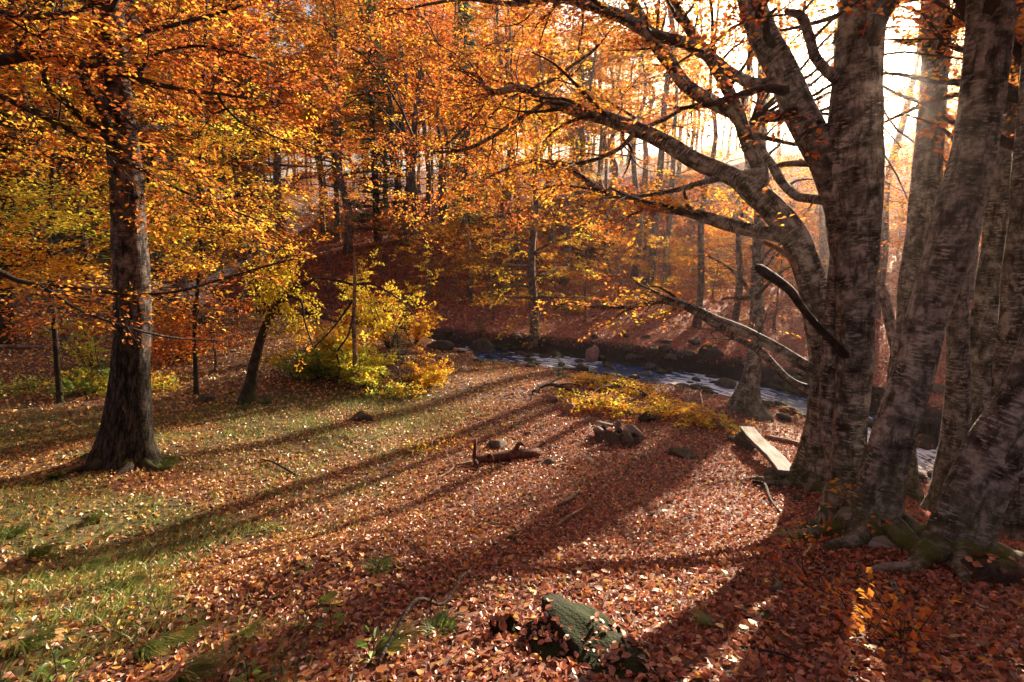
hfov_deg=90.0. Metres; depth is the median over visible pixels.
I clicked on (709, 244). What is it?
young beech
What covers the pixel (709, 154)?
young beech
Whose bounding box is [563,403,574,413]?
stone
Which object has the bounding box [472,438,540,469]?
log
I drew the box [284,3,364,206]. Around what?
beech tree
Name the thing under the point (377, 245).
young beech
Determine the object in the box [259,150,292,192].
young beech
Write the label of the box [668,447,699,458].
stone
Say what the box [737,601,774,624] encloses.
stone
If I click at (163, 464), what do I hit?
grass tuft
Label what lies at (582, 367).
boulder
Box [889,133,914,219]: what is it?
young beech
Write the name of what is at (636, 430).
stone
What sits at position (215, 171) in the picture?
beech tree
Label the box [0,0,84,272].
beech tree
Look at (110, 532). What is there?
grass tuft
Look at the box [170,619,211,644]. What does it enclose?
grass tuft
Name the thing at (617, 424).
stone
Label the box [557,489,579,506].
branch
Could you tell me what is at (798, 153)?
beech tree
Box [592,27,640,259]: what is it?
beech tree
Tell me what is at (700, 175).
young beech
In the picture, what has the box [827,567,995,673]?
shrub
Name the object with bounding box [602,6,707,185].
beech tree
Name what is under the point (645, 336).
stone
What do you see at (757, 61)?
beech tree
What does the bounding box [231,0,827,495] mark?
beech tree
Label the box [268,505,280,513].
grass tuft
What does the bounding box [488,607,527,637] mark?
stone
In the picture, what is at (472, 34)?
beech tree
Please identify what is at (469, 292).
beech tree
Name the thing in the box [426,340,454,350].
boulder
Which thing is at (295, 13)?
beech tree
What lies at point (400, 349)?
spruce tree
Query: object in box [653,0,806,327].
beech tree
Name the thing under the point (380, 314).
shrub
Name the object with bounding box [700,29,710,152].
beech tree
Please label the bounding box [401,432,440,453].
shrub
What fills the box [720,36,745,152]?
beech tree
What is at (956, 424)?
beech tree
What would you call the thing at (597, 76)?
beech tree
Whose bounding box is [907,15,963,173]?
beech tree
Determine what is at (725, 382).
boulder
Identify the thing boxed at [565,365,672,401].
low yellow shrub
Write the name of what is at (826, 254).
beech tree
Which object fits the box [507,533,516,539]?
stone
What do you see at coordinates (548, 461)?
stone
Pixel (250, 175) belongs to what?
young beech
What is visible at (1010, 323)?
beech tree
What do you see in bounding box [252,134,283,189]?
young beech
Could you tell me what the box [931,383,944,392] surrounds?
boulder
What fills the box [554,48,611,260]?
spruce tree
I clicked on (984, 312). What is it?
beech tree
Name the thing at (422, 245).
young beech
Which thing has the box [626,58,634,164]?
beech tree
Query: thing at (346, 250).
beech tree
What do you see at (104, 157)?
tree
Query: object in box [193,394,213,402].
stone
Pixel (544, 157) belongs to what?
young beech
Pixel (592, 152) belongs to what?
young beech
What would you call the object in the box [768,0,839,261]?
beech tree
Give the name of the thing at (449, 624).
grass tuft
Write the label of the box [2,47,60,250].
beech tree
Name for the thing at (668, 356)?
boulder
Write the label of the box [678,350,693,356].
boulder
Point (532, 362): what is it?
rubble
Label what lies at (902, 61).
sky
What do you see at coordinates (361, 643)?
herb
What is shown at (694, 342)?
boulder
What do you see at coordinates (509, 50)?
beech tree
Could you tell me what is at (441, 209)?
beech tree
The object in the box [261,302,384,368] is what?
shrub
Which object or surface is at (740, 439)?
stone
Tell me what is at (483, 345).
boulder
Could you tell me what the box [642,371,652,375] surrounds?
stone
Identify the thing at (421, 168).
beech tree
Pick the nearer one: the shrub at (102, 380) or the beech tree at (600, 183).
the shrub at (102, 380)
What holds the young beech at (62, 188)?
on the ground at (616, 354)
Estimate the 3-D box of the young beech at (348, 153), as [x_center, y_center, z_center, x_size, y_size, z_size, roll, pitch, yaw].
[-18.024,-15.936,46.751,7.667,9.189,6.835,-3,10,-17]
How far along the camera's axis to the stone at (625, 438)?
9.24 m
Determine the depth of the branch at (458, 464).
7.95 m
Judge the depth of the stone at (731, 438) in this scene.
9.72 m
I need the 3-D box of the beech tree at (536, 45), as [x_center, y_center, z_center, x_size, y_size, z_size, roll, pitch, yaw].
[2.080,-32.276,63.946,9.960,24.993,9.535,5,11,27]
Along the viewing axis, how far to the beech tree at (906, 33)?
21.87 m
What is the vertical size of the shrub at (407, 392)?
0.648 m
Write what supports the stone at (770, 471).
on the ground at (616, 354)
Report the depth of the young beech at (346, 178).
55.49 m
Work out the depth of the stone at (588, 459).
8.31 m
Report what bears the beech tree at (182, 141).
on the ground at (616, 354)
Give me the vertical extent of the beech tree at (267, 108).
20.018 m
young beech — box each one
[0,0,188,403]
[0,44,157,344]
[0,83,163,267]
[0,145,21,263]
[55,57,274,334]
[62,177,109,247]
[68,145,180,262]
[72,143,180,249]
[82,0,382,393]
[147,90,319,307]
[149,183,300,312]
[153,251,271,369]
[155,165,191,233]
[156,169,212,227]
[194,147,316,278]
[230,141,295,206]
[237,245,325,404]
[242,112,302,201]
[242,204,352,302]
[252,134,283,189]
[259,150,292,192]
[259,204,381,307]
[281,116,358,208]
[282,141,315,192]
[323,140,367,198]
[333,140,382,209]
[334,210,417,302]
[343,135,392,194]
[378,218,469,317]
[391,209,490,299]
[399,103,462,199]
[414,227,494,303]
[428,130,477,197]
[443,145,515,225]
[445,218,538,319]
[447,80,602,348]
[448,128,498,202]
[464,170,565,288]
[491,114,531,182]
[499,230,585,299]
[516,120,553,177]
[519,124,584,207]
[539,224,627,321]
[541,201,625,275]
[553,130,591,167]
[562,134,617,170]
[581,213,661,303]
[603,179,688,260]
[618,120,669,185]
[629,229,710,314]
[630,89,698,176]
[642,201,723,277]
[649,118,686,164]
[658,167,744,270]
[661,210,765,299]
[674,187,787,296]
[683,133,736,237]
[705,224,827,330]
[719,199,817,274]
[724,90,785,159]
[747,147,819,247]
[771,75,828,151]
[771,138,899,262]
[782,170,818,248]
[784,157,819,230]
[884,121,915,233]
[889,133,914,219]
[889,137,981,245]
[889,151,912,254]
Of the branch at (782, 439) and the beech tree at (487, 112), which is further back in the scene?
the beech tree at (487, 112)
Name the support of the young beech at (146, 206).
on the ground at (616, 354)
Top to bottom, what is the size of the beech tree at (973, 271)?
19.736 m
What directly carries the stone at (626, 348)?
on the ground at (616, 354)
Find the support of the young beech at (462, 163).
on the ground at (616, 354)
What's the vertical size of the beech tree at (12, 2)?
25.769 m
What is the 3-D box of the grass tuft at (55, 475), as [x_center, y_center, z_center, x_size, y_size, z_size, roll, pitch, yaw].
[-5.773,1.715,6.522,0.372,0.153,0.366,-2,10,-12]
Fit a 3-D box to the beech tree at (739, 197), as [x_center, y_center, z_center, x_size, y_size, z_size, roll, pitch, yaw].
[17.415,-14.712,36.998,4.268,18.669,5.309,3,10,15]
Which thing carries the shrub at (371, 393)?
on the ground at (616, 354)
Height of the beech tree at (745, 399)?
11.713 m
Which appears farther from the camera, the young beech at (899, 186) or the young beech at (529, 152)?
the young beech at (529, 152)
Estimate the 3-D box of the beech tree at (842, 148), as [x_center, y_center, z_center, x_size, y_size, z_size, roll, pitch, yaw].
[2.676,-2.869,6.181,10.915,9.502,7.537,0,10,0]
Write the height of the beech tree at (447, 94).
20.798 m
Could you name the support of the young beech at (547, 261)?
on the ground at (616, 354)
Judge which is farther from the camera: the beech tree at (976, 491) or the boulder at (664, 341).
the boulder at (664, 341)
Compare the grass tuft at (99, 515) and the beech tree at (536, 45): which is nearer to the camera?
the grass tuft at (99, 515)
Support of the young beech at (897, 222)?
on the ground at (616, 354)
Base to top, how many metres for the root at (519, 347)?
0.363 m
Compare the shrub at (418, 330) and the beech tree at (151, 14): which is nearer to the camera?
the shrub at (418, 330)
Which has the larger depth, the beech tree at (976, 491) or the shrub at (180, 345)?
the shrub at (180, 345)
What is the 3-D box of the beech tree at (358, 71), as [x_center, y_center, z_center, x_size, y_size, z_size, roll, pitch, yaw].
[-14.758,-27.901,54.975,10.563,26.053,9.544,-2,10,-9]
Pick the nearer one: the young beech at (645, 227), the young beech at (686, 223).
the young beech at (686, 223)
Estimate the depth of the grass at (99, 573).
5.03 m
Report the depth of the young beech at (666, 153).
69.44 m
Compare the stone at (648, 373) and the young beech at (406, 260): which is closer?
the stone at (648, 373)
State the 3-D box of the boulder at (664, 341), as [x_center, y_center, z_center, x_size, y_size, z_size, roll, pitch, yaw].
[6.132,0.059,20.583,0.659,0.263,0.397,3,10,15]
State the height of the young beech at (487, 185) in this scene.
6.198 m
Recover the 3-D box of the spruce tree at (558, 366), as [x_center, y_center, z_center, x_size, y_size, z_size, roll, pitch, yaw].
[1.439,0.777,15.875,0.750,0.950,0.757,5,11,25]
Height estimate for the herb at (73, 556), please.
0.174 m
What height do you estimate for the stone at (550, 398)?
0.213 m
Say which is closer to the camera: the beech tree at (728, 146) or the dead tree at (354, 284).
the dead tree at (354, 284)
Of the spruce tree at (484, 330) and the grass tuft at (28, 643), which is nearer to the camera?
the grass tuft at (28, 643)
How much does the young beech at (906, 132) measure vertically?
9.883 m
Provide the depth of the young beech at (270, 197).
49.44 m
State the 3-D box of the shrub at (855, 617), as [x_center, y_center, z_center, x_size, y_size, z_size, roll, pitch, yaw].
[1.996,1.490,2.874,0.732,0.507,0.504,6,11,29]
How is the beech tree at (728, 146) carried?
on the ground at (616, 354)
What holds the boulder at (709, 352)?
on the ground at (616, 354)
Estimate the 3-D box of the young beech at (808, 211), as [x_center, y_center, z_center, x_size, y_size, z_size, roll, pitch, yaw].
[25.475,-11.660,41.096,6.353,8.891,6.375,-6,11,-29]
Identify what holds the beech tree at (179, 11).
on the ground at (616, 354)
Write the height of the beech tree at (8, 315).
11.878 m
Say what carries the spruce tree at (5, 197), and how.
on the ground at (616, 354)
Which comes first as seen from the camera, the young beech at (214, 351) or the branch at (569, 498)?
the branch at (569, 498)
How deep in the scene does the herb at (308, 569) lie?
3.73 m
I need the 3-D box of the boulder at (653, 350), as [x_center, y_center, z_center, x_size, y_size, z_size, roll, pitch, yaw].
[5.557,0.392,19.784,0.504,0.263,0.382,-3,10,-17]
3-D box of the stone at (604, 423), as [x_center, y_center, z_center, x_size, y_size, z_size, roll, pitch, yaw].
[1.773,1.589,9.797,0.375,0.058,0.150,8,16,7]
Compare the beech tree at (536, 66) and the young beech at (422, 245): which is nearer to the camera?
the young beech at (422, 245)
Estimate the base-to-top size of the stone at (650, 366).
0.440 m
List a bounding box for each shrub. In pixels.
[0,373,55,398]
[36,354,109,396]
[38,310,109,370]
[151,320,227,362]
[151,371,192,392]
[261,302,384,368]
[270,334,357,381]
[326,330,398,386]
[335,244,444,348]
[352,375,406,397]
[374,294,446,345]
[378,379,435,400]
[401,346,454,388]
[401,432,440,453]
[426,432,473,452]
[553,388,654,423]
[556,293,594,313]
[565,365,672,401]
[618,381,756,435]
[749,521,880,589]
[795,576,961,656]
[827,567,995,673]
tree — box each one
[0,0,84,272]
[0,0,177,266]
[0,0,228,301]
[0,0,279,474]
[0,0,381,366]
[0,1,102,263]
[0,8,111,344]
[0,26,56,267]
[0,29,29,180]
[0,30,106,255]
[0,65,14,78]
[0,84,61,277]
[2,0,90,271]
[2,0,160,279]
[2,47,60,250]
[30,1,212,244]
[45,0,227,272]
[74,4,210,162]
[77,0,240,238]
[91,7,216,226]
[141,0,258,223]
[153,0,294,207]
[154,97,185,223]
[157,96,220,182]
[158,96,232,212]
[164,1,311,221]
[172,0,251,207]
[176,0,351,271]
[177,0,313,262]
[185,0,287,259]
[194,115,261,192]
[209,51,273,199]
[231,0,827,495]
[248,0,367,225]
[257,19,368,235]
[263,0,427,255]
[265,0,393,241]
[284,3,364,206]
[284,54,325,190]
[307,249,417,387]
[326,0,420,245]
[332,0,467,244]
[336,0,1023,552]
[337,0,453,217]
[341,0,429,209]
[344,11,419,146]
[353,0,446,205]
[367,89,426,172]
[373,0,484,222]
[384,325,412,361]
[395,27,482,237]
[400,7,455,194]
[401,98,436,192]
[411,71,519,300]
[412,0,497,187]
[413,5,452,212]
[425,1,507,229]
[430,2,477,186]
[431,10,475,190]
[440,1,529,188]
[457,1,530,181]
[462,33,503,183]
[465,16,545,283]
[473,16,554,278]
[474,0,553,191]
[474,316,485,336]
[476,2,532,205]
[480,0,516,200]
[501,32,607,206]
[502,2,563,180]
[503,18,649,285]
[520,22,555,175]
[528,17,640,196]
[546,352,568,376]
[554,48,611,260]
[562,25,678,188]
[569,93,635,277]
[584,0,617,185]
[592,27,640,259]
[593,15,706,276]
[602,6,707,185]
[609,0,625,171]
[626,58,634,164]
[627,4,711,280]
[637,10,686,294]
[645,30,737,179]
[653,0,782,333]
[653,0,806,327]
[654,0,819,421]
[675,1,732,170]
[694,2,715,151]
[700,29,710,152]
[719,4,776,244]
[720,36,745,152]
[723,18,746,158]
[732,3,799,259]
[732,33,744,151]
[737,0,816,286]
[742,1,795,95]
[755,1,813,196]
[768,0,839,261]
[785,0,1021,511]
[792,1,835,227]
[793,42,826,208]
[797,8,838,278]
[805,14,895,100]
[872,8,1023,586]
[876,0,952,318]
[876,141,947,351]
[884,0,1023,542]
[884,28,982,299]
[885,0,964,501]
[888,0,1023,425]
[889,1,957,50]
[903,28,964,153]
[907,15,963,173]
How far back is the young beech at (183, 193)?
46.96 m
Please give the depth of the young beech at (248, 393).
11.01 m
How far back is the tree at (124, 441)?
6.83 m
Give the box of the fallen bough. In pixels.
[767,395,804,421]
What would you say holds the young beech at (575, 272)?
on the ground at (616, 354)
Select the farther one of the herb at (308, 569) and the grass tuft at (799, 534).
the grass tuft at (799, 534)
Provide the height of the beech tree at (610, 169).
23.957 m
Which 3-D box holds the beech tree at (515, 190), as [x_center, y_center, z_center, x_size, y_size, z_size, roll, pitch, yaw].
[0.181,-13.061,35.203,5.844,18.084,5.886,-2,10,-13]
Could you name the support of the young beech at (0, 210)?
on the ground at (616, 354)
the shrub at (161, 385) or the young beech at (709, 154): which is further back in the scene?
the young beech at (709, 154)
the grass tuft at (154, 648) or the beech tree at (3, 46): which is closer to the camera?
the grass tuft at (154, 648)
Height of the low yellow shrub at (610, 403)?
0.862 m
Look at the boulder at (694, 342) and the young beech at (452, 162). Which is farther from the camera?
the young beech at (452, 162)
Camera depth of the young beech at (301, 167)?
67.19 m
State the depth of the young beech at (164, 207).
50.73 m
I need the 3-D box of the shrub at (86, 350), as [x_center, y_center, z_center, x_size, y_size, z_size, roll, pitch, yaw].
[-10.941,-0.041,12.888,1.986,1.745,1.296,9,13,41]
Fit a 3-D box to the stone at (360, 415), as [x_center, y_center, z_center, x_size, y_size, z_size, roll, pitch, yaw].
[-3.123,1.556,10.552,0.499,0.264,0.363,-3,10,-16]
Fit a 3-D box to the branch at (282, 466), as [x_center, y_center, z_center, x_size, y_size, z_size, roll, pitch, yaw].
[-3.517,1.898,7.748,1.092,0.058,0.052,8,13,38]
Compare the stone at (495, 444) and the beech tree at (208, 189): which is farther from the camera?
the beech tree at (208, 189)
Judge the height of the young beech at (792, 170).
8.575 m
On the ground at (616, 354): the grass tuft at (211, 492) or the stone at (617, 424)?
the grass tuft at (211, 492)
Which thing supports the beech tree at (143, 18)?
on the ground at (616, 354)
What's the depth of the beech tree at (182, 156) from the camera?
53.12 m
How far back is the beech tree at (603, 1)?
44.94 m
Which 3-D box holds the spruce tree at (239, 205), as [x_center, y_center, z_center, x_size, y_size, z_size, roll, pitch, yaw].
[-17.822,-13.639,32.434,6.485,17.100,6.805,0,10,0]
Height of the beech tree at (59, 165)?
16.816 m
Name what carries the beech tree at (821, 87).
on the ground at (616, 354)
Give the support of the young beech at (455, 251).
on the ground at (616, 354)
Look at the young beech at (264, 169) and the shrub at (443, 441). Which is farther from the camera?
the young beech at (264, 169)
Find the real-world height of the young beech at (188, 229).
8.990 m
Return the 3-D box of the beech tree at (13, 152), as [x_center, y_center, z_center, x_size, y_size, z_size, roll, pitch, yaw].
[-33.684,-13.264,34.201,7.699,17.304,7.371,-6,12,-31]
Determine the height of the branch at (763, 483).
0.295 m
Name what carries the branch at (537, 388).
on the ground at (616, 354)
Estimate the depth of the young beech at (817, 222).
45.19 m
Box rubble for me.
[220,292,938,481]
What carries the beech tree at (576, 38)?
on the ground at (616, 354)
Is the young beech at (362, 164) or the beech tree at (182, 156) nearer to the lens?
the beech tree at (182, 156)
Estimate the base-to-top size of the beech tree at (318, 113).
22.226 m
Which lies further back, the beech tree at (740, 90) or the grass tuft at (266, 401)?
the beech tree at (740, 90)
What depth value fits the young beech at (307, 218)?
27.20 m
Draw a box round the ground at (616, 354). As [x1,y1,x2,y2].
[0,136,1023,681]
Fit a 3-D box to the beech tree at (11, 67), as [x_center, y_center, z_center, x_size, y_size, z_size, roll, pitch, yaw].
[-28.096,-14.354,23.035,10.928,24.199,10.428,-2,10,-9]
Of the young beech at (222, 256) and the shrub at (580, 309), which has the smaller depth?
the young beech at (222, 256)
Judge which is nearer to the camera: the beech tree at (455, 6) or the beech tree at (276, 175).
the beech tree at (276, 175)
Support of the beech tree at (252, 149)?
on the ground at (616, 354)
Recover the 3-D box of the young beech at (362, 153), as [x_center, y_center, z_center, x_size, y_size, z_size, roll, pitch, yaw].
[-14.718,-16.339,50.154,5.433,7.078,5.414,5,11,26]
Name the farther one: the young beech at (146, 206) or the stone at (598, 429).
the young beech at (146, 206)
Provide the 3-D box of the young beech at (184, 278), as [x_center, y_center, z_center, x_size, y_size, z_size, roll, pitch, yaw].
[-9.529,-3.642,14.609,5.050,8.394,5.503,0,10,0]
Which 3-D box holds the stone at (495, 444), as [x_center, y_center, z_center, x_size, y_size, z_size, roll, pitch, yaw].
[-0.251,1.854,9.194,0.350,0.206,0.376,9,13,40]
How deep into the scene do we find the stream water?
18.55 m
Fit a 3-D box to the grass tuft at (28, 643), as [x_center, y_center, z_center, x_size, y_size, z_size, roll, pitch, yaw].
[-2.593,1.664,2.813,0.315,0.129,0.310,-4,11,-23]
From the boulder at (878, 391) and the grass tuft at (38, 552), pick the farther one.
the boulder at (878, 391)
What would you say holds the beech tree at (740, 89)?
on the ground at (616, 354)
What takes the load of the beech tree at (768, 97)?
on the ground at (616, 354)
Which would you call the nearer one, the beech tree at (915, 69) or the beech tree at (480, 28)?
the beech tree at (915, 69)
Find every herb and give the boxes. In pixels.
[30,646,83,681]
[66,551,86,566]
[94,579,112,593]
[178,606,204,627]
[230,658,268,681]
[295,558,312,572]
[312,603,347,629]
[355,623,394,663]
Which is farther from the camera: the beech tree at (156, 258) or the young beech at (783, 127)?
the young beech at (783, 127)
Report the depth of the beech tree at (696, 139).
57.11 m
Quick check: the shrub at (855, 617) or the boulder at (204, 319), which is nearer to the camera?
the shrub at (855, 617)
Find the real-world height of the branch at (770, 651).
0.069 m
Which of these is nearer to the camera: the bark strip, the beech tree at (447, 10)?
the bark strip
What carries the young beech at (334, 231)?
on the ground at (616, 354)
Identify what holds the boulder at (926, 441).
on the ground at (616, 354)
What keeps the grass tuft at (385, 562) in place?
on the ground at (616, 354)
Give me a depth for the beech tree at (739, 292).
20.75 m
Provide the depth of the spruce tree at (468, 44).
34.51 m
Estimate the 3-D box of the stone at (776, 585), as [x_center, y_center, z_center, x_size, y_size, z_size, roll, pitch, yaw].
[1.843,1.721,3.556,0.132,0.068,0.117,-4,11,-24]
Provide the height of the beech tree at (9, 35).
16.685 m
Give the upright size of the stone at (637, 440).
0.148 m
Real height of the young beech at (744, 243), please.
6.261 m
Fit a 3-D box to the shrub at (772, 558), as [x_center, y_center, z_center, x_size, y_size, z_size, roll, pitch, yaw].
[2.236,1.589,3.760,0.623,0.477,0.782,-8,13,-38]
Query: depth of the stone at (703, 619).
2.95 m
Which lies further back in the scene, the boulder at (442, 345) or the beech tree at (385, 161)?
the beech tree at (385, 161)
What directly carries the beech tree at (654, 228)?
on the ground at (616, 354)
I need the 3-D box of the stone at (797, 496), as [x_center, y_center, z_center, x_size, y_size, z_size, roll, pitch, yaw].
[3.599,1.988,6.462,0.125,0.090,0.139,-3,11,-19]
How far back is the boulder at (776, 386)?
16.66 m
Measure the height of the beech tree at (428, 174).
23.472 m
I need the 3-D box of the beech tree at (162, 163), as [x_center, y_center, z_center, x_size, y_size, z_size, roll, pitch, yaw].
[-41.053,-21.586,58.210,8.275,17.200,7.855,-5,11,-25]
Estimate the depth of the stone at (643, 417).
10.81 m
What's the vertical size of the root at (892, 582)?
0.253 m
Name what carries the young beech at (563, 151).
on the ground at (616, 354)
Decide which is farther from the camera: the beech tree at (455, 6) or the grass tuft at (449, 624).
the beech tree at (455, 6)
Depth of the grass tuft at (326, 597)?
3.33 m
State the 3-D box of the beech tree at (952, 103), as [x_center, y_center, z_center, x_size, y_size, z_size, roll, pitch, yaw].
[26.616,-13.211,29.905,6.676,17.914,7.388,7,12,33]
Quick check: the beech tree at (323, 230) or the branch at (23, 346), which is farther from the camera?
the beech tree at (323, 230)
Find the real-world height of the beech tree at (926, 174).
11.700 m
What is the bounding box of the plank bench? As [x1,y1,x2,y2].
[740,426,794,475]
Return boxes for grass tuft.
[0,519,37,538]
[0,614,75,655]
[27,535,70,557]
[36,465,75,479]
[73,548,118,570]
[86,504,118,522]
[104,524,123,536]
[118,564,160,587]
[137,622,195,662]
[145,456,180,469]
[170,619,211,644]
[174,640,233,681]
[206,486,222,495]
[237,404,251,409]
[238,616,272,642]
[256,397,271,402]
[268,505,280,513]
[317,588,341,604]
[355,552,395,574]
[375,618,425,655]
[416,604,464,642]
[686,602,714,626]
[785,525,804,539]
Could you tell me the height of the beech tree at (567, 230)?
16.746 m
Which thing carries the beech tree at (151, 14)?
on the ground at (616, 354)
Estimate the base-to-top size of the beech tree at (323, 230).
13.866 m
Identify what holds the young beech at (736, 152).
on the ground at (616, 354)
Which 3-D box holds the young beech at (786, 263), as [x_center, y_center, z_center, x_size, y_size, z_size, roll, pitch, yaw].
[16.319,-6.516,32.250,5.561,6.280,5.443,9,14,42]
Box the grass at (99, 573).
[0,387,565,681]
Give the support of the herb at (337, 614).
on the ground at (616, 354)
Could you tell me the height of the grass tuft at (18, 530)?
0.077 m
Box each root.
[495,344,530,349]
[537,340,574,352]
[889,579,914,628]
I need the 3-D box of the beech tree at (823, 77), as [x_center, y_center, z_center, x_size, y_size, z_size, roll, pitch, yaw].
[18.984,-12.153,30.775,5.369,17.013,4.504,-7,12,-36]
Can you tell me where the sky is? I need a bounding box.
[81,0,963,183]
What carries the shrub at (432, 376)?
on the ground at (616, 354)
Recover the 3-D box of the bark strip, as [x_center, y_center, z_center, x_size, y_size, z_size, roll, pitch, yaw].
[2.180,1.543,11.698,0.156,0.096,1.099,6,12,32]
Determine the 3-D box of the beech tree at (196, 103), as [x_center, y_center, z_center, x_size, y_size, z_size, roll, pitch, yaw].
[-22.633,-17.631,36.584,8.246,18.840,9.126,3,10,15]
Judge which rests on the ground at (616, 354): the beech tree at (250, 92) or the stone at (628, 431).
the beech tree at (250, 92)
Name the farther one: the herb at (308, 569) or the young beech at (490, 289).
the young beech at (490, 289)
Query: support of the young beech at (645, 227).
on the ground at (616, 354)
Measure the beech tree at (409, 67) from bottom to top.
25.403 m
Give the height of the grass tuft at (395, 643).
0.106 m
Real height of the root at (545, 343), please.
0.411 m
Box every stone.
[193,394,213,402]
[348,409,372,421]
[486,439,506,448]
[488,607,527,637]
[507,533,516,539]
[542,458,554,464]
[547,395,558,401]
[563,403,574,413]
[583,458,593,462]
[593,426,602,434]
[595,421,613,426]
[595,433,603,441]
[603,429,618,443]
[615,420,620,430]
[618,432,633,446]
[620,345,633,351]
[622,429,633,433]
[625,424,643,439]
[633,437,640,444]
[638,411,656,421]
[641,335,650,338]
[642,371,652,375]
[644,363,656,369]
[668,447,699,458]
[727,436,734,441]
[734,431,754,450]
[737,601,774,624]
[762,379,768,384]
[764,467,776,475]
[769,580,786,592]
[793,494,803,500]
[951,552,1023,586]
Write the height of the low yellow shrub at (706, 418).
0.730 m
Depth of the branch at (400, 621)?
2.91 m
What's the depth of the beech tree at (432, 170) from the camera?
57.95 m
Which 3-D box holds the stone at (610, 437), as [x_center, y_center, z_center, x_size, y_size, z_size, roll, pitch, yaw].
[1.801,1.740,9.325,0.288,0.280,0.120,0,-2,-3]
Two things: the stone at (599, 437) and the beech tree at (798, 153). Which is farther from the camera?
the beech tree at (798, 153)
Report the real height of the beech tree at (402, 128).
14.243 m
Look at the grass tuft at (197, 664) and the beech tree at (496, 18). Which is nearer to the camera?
the grass tuft at (197, 664)
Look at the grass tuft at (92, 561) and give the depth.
4.64 m
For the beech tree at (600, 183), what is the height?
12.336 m
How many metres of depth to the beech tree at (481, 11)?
45.92 m
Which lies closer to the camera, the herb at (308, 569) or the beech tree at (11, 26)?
the herb at (308, 569)
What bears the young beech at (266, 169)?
on the ground at (616, 354)
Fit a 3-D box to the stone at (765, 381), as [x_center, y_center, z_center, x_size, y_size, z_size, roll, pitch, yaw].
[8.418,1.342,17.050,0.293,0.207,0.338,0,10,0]
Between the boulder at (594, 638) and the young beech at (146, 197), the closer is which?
the boulder at (594, 638)
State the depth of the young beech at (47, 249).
8.76 m
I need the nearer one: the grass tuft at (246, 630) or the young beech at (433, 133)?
the grass tuft at (246, 630)
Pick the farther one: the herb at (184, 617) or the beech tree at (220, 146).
the beech tree at (220, 146)
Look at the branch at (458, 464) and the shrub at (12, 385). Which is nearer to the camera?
the branch at (458, 464)
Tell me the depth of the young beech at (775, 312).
21.24 m
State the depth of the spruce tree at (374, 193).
30.72 m
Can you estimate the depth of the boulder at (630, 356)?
19.98 m
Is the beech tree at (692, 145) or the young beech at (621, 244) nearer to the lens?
the young beech at (621, 244)
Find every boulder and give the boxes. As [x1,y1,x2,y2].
[199,315,214,322]
[231,306,247,313]
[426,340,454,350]
[471,338,495,352]
[520,592,674,681]
[548,350,559,354]
[576,363,588,370]
[585,345,599,361]
[625,353,637,360]
[648,347,661,353]
[656,339,672,343]
[664,353,676,359]
[664,367,672,372]
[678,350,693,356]
[688,338,700,345]
[699,344,723,360]
[714,377,736,388]
[769,382,781,389]
[871,386,884,396]
[917,432,936,449]
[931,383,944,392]
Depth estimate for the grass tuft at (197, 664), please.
2.51 m
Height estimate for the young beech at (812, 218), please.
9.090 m
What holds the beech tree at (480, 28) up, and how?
on the ground at (616, 354)
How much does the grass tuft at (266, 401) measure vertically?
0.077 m
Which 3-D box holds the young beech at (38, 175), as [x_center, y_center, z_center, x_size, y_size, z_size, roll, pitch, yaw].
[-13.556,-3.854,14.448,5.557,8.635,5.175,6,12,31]
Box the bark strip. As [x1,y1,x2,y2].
[595,408,609,414]
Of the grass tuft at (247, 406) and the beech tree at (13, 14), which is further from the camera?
the grass tuft at (247, 406)
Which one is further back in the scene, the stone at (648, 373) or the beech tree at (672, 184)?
the beech tree at (672, 184)
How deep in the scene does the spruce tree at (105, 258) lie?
22.42 m
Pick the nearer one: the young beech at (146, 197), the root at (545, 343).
the root at (545, 343)
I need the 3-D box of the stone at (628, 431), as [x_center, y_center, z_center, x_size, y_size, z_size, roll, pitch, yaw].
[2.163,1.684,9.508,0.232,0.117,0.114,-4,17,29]
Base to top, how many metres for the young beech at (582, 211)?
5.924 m
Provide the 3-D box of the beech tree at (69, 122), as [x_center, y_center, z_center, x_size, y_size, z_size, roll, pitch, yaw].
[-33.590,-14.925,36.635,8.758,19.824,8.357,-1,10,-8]
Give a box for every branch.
[0,344,108,349]
[261,459,298,476]
[376,572,483,665]
[431,448,472,482]
[532,376,586,397]
[554,503,608,527]
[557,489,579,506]
[740,645,799,661]
[752,477,779,511]
[764,434,799,445]
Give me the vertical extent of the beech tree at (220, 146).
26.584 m
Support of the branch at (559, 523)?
on the ground at (616, 354)
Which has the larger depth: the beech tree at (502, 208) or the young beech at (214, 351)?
the beech tree at (502, 208)
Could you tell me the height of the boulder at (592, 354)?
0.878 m
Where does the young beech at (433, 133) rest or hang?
on the ground at (616, 354)
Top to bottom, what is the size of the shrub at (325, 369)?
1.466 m
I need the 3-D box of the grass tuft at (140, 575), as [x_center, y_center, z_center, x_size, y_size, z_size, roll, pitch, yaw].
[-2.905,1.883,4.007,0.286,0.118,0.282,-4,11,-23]
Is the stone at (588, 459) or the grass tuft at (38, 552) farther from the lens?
the stone at (588, 459)
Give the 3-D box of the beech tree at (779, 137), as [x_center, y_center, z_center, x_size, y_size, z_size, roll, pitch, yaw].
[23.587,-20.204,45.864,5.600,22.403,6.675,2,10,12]
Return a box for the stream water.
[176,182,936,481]
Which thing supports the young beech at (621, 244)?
on the ground at (616, 354)
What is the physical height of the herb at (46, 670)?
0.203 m
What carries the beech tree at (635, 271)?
on the ground at (616, 354)
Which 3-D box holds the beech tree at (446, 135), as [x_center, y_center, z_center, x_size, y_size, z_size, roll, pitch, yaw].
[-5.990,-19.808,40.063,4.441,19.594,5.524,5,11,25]

